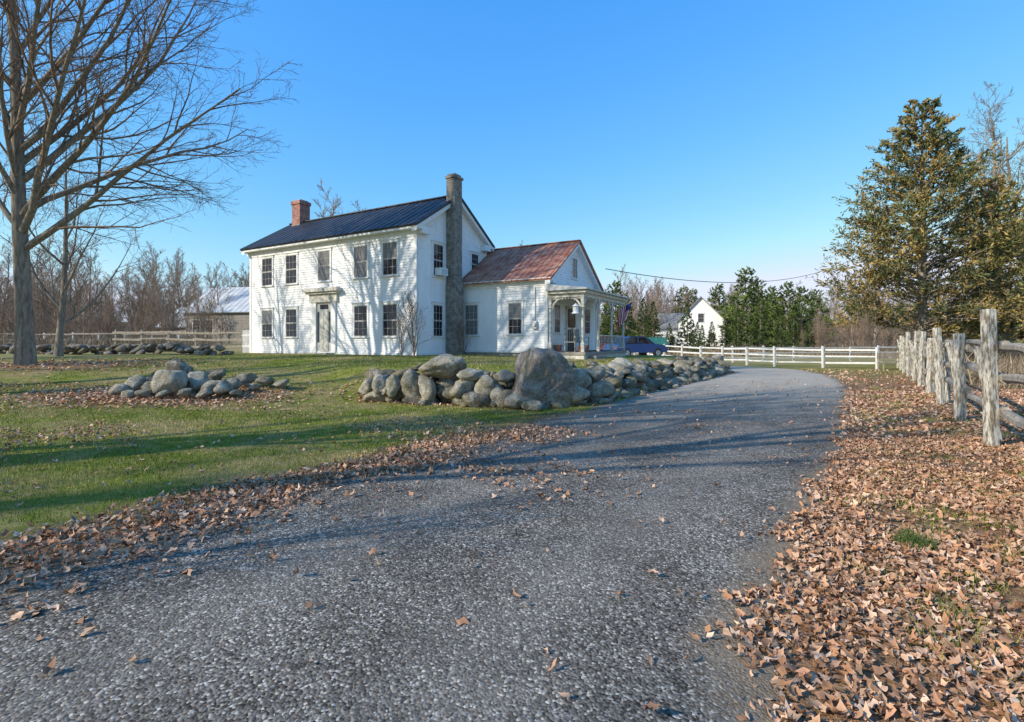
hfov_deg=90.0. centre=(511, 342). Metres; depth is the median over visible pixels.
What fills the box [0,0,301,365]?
maple tree
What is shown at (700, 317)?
windows
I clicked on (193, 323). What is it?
windows
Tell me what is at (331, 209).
bare tree
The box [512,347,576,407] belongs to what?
boulder
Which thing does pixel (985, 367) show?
split rail fence
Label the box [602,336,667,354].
blue car
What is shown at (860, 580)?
fallen leaves
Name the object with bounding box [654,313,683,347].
white cottage
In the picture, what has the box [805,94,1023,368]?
cedar tree
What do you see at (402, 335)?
bare shrub
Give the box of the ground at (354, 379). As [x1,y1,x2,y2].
[0,343,1023,721]
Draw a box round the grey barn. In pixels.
[181,287,248,343]
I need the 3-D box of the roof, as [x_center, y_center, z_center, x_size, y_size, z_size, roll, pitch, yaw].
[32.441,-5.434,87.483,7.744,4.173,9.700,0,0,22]
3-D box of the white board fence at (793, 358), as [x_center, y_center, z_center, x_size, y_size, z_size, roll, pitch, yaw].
[30.977,1.021,42.095,35.167,1.560,0.396,0,0,-13]
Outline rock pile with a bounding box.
[108,358,289,398]
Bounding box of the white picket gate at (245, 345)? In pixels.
[242,330,248,352]
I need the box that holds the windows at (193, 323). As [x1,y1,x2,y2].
[192,319,213,331]
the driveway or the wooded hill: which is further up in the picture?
the wooded hill
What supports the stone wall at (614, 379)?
on the ground at (354, 379)
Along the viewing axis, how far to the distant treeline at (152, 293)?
79.20 m
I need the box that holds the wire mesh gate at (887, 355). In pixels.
[877,352,898,369]
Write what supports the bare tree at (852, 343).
on the ground at (354, 379)
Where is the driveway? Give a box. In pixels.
[0,366,854,721]
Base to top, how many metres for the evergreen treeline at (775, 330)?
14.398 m
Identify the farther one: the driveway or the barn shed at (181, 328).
the barn shed at (181, 328)
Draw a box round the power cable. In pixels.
[605,252,865,282]
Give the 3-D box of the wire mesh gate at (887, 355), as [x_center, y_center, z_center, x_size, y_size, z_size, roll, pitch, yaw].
[21.050,1.025,28.130,1.700,0.950,0.460,0,0,0]
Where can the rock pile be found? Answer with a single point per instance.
(179, 377)
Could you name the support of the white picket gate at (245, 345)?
attached to the white farmhouse
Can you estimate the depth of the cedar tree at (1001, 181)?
30.59 m
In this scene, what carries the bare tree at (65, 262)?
on the ground at (354, 379)
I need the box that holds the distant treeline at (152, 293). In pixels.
[0,233,1023,348]
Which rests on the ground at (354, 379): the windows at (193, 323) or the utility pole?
the utility pole
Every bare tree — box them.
[0,113,151,356]
[312,178,353,217]
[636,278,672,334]
[831,276,866,348]
[915,81,1023,353]
[944,110,1023,293]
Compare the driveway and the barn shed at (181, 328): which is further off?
the barn shed at (181, 328)
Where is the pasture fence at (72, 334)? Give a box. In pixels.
[0,331,179,340]
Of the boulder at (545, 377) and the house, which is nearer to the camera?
the boulder at (545, 377)
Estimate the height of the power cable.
7.821 m
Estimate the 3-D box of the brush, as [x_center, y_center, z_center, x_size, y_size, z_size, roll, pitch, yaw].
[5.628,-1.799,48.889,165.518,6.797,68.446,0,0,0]
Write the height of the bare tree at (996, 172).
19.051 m
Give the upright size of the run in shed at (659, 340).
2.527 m
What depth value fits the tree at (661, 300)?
87.65 m
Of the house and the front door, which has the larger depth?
the house
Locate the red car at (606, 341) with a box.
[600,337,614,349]
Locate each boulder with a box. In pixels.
[418,354,466,378]
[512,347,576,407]
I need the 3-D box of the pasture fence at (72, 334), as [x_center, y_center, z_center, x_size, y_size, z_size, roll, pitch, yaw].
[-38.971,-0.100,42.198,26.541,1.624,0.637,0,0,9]
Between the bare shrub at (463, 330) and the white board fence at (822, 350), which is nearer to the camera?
the bare shrub at (463, 330)
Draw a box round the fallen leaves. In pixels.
[0,356,1023,721]
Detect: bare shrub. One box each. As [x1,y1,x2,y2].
[391,310,415,356]
[392,288,434,357]
[451,319,476,354]
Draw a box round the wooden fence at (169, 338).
[112,329,244,352]
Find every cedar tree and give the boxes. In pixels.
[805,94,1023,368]
[912,173,1023,355]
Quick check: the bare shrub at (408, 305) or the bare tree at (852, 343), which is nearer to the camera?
the bare shrub at (408, 305)
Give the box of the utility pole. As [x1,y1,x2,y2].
[867,246,876,346]
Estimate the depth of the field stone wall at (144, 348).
24.63 m
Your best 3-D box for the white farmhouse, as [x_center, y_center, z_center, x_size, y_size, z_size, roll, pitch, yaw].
[-3.932,-3.290,26.846,19.505,9.980,10.261,0,0,30]
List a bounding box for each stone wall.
[0,342,233,354]
[358,354,736,410]
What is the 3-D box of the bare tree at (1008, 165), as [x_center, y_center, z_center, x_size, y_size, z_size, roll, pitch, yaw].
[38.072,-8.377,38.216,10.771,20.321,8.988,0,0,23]
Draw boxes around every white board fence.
[634,344,879,368]
[700,346,1000,361]
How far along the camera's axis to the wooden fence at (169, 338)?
29.98 m
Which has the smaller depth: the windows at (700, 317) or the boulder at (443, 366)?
the boulder at (443, 366)
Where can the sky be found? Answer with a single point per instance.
(695, 140)
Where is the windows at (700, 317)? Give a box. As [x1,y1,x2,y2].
[688,313,714,342]
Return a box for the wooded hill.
[4,322,1023,348]
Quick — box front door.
[302,286,341,354]
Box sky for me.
[0,0,1023,324]
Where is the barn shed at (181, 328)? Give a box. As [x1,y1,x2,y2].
[155,308,186,337]
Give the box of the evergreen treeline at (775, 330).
[599,266,1023,355]
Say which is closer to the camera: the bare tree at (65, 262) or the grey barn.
the bare tree at (65, 262)
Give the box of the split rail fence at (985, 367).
[897,309,1023,446]
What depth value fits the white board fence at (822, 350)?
31.66 m
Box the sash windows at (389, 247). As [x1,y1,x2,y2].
[259,238,591,337]
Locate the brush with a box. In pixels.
[0,284,1023,388]
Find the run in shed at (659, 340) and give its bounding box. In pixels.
[631,337,667,354]
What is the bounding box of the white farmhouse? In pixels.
[240,173,632,358]
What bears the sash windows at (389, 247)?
in the white farmhouse

